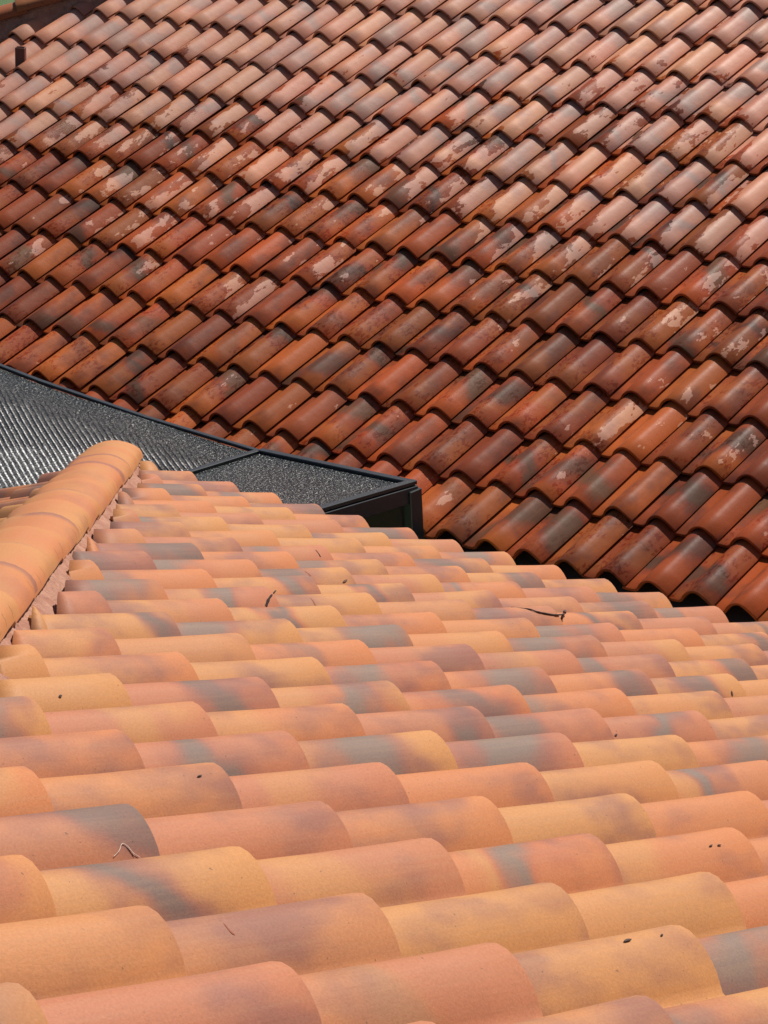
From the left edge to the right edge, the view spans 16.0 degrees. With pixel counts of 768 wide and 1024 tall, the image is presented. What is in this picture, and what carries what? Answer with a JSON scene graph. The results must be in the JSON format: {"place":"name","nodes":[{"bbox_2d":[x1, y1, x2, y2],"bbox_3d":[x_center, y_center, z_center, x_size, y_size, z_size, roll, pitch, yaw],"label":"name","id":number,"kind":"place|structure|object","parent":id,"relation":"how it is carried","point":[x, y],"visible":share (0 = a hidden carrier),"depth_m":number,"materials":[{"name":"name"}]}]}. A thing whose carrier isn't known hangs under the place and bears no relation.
{"place":"outdoors","nodes":[
{"label":"outdoors","id":0,"kind":"place"},
{"bbox_2d":[0,0,14,5],"bbox_3d":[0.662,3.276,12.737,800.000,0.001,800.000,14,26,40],"label":"lawn","id":1,"kind":"structure","parent":0,"point":[3,2],"depth_m":48.52,"materials":[{"name":"green plant"}]},
{"bbox_2d":[0,0,767,622],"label":"tiled roof","id":2,"kind":"structure","parent":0,"point":[490,274],"depth_m":14.01,"materials":[{"name":"ceramic"}]},
{"bbox_2d":[0,440,767,1023],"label":"tiled roof","id":3,"kind":"structure","parent":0,"point":[428,786],"depth_m":4.27,"materials":[{"name":"ceramic"}]},
{"bbox_2d":[114,843,139,857],"bbox_3d":[-0.327,0.430,3.448,0.041,0.024,0.012,-20,26,-40],"label":"pale thread","id":4,"kind":"object","parent":3,"relation":"attached to","point":[133,853],"visible":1,"depth_m":3.45},
{"bbox_2d":[517,607,565,621],"bbox_3d":[0.421,0.265,7.213,0.204,0.085,0.041,-20,26,-39],"label":"twig","id":5,"kind":"object","parent":3,"relation":"on","point":[563,613],"visible":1,"depth_m":7.20,"materials":[{"name":"brown wood"}]},
{"label":"paved path","id":6,"kind":"structure","parent":0,"visible":0},
{"bbox_2d":[0,364,423,538],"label":"canopy","id":7,"kind":"object","parent":6,"relation":"on","point":[44,429],"visible":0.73,"depth_m":12.27,"materials":[{"name":"grey metal"}]}
]}

